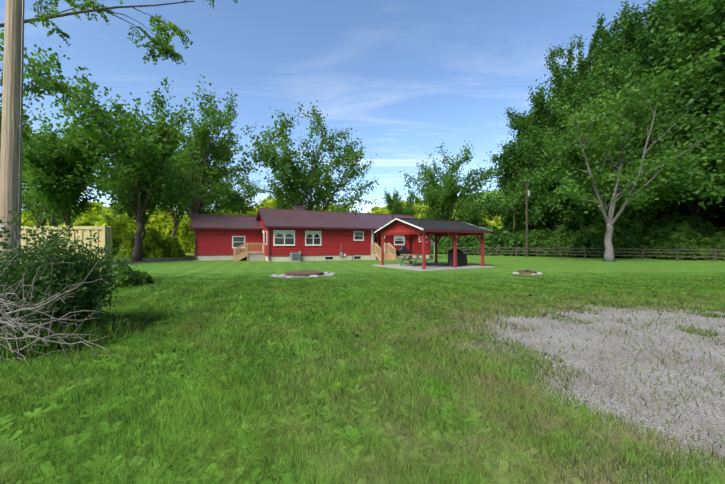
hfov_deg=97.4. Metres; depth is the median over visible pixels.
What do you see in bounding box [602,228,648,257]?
undergrowth
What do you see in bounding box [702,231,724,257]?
undergrowth
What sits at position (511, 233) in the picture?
undergrowth
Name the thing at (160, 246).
brush
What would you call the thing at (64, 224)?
tree
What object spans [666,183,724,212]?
forest tree
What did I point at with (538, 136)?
forest tree
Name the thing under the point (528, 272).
fire ring
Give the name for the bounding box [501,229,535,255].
undergrowth
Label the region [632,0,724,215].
forest tree
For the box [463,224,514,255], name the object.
undergrowth
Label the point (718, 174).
forest tree
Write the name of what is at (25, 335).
dead brush pile
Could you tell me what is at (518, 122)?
forest tree
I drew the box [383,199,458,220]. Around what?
tree
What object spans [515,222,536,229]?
undergrowth
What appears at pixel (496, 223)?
tree
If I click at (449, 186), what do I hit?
tree
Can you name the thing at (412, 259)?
picnic table
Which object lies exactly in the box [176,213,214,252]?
bush
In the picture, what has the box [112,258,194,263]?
driveway
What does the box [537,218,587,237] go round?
undergrowth
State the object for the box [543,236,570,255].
undergrowth
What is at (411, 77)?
sky
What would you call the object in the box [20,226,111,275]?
fence
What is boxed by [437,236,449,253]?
undergrowth
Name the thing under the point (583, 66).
forest tree
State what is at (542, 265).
ground
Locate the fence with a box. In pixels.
[447,247,724,260]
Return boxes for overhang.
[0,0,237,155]
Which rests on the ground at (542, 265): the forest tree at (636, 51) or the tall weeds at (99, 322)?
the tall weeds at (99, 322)
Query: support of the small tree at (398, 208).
on the ground at (542, 265)
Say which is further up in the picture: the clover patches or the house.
the house
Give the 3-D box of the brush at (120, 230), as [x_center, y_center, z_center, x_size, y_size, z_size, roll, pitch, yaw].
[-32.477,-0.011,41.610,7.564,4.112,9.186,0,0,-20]
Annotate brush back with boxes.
[105,209,188,241]
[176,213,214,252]
[185,209,237,252]
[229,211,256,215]
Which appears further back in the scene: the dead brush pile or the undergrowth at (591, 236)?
the undergrowth at (591, 236)
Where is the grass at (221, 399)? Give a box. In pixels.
[0,272,724,483]
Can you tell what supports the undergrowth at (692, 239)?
on the hill
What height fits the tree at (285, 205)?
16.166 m
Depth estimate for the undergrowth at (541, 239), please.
40.12 m
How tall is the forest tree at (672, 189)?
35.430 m
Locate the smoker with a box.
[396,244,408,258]
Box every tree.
[0,29,78,154]
[0,95,125,225]
[0,126,103,225]
[21,142,50,225]
[22,125,101,225]
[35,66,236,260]
[101,88,184,257]
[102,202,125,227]
[156,143,208,237]
[158,74,262,218]
[182,169,225,216]
[210,176,267,214]
[230,100,384,212]
[268,178,295,209]
[383,187,419,217]
[383,199,458,220]
[399,140,505,220]
[450,48,592,222]
[454,205,484,225]
[455,3,677,220]
[460,211,483,225]
[481,104,617,229]
[487,0,675,217]
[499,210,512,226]
[500,213,537,228]
[506,75,669,233]
[515,35,724,261]
[515,70,721,227]
[525,13,621,113]
[531,45,724,228]
[542,0,721,199]
[554,1,703,201]
[558,0,723,212]
[587,0,724,220]
[599,0,724,226]
[619,0,708,220]
[621,0,724,214]
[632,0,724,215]
[654,0,717,206]
[663,0,724,167]
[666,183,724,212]
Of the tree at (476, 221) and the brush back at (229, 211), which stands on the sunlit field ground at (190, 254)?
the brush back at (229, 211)
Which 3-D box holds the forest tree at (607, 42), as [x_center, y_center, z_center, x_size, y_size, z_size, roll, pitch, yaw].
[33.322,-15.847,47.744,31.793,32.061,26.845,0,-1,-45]
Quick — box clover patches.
[0,294,724,483]
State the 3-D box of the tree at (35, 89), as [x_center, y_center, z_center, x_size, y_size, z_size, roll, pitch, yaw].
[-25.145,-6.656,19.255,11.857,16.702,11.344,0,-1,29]
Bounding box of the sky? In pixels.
[0,0,657,212]
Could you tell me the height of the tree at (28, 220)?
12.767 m
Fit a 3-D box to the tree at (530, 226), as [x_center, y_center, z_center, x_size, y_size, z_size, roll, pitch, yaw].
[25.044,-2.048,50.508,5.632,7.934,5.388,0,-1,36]
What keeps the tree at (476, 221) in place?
on the ground at (542, 265)
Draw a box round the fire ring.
[512,270,541,274]
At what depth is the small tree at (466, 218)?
67.44 m
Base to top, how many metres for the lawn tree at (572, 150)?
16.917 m
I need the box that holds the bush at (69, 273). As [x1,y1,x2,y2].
[0,208,139,336]
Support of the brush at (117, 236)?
on the sunlit field ground at (190, 254)
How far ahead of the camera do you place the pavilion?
20.58 m
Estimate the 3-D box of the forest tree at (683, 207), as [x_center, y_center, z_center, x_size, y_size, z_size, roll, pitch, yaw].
[31.909,-11.050,42.460,21.002,23.401,19.369,0,0,10]
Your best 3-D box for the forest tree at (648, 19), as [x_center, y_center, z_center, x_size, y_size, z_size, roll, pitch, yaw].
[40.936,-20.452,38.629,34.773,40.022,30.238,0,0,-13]
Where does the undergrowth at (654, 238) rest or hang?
on the ground at (542, 265)
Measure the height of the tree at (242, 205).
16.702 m
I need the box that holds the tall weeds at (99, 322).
[0,303,146,364]
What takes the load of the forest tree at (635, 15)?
on the hill
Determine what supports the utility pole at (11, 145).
on the ground at (542, 265)
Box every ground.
[1,254,724,483]
[166,253,194,256]
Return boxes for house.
[190,205,430,261]
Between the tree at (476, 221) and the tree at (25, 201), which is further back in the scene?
the tree at (476, 221)
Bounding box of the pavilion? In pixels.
[372,218,494,270]
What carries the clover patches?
on the ground at (542, 265)
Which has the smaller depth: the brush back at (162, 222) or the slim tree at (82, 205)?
the slim tree at (82, 205)
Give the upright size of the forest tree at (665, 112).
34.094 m
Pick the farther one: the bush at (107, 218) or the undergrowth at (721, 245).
the bush at (107, 218)
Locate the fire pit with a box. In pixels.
[270,270,335,277]
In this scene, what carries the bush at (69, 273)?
on the ground at (542, 265)
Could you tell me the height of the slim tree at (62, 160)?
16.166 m
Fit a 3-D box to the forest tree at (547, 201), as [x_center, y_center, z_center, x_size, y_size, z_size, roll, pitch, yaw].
[30.244,-10.560,42.174,20.467,22.804,18.876,0,-1,-28]
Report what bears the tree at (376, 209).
on the ground at (542, 265)
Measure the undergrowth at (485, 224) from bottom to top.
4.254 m
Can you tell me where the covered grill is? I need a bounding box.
[447,249,466,265]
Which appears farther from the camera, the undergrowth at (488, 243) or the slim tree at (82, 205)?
the undergrowth at (488, 243)
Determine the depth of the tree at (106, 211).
74.13 m
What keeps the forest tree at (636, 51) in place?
on the hill
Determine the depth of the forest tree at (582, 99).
38.80 m
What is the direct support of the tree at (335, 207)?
on the ground at (542, 265)
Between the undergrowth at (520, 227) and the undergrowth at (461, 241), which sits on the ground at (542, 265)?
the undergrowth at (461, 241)
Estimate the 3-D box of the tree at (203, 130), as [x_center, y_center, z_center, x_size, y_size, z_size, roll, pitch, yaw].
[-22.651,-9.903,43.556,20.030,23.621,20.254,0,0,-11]
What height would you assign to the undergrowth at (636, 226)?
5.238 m
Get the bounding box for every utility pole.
[0,0,24,270]
[520,178,531,256]
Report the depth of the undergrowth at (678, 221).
33.33 m
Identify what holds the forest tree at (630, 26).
on the hill
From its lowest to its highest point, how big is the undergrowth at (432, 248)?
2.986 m
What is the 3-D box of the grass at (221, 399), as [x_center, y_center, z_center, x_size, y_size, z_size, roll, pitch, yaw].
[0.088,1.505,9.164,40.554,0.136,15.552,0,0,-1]
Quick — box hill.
[381,189,724,261]
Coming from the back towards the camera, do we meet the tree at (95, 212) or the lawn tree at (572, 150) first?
the tree at (95, 212)
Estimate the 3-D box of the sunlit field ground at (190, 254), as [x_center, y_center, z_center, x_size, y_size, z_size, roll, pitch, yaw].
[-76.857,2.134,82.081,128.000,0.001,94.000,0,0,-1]
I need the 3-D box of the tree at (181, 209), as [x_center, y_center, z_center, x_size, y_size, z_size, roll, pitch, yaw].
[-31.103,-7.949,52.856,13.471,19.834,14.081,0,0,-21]
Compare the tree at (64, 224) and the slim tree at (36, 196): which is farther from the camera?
the tree at (64, 224)
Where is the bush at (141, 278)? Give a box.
[97,263,153,287]
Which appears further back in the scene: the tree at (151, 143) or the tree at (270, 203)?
the tree at (270, 203)
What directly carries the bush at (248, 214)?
on the sunlit field ground at (190, 254)
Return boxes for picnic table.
[397,254,432,266]
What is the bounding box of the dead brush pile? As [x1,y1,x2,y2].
[0,232,130,363]
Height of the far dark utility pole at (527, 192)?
9.800 m
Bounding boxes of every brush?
[112,227,127,234]
[112,229,127,256]
[114,227,185,257]
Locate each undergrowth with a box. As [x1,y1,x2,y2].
[431,237,445,253]
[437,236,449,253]
[440,236,466,252]
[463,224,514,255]
[479,223,496,230]
[491,225,523,254]
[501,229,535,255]
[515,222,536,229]
[519,228,558,256]
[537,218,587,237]
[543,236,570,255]
[565,221,631,257]
[586,221,618,232]
[602,212,669,236]
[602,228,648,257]
[635,227,679,257]
[638,211,720,240]
[646,230,712,259]
[699,231,724,260]
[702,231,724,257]
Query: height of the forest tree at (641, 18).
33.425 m
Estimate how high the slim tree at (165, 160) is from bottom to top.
16.974 m
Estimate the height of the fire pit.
0.185 m
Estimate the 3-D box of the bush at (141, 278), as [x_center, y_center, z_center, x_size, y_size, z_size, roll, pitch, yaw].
[-8.794,1.241,11.729,1.917,0.946,1.600,0,0,-21]
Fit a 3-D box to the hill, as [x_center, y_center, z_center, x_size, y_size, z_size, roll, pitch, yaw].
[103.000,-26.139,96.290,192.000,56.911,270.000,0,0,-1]
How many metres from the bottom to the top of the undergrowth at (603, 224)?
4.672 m
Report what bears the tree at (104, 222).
on the ground at (542, 265)
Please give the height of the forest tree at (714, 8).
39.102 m
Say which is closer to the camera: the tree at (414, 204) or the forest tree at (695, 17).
the forest tree at (695, 17)

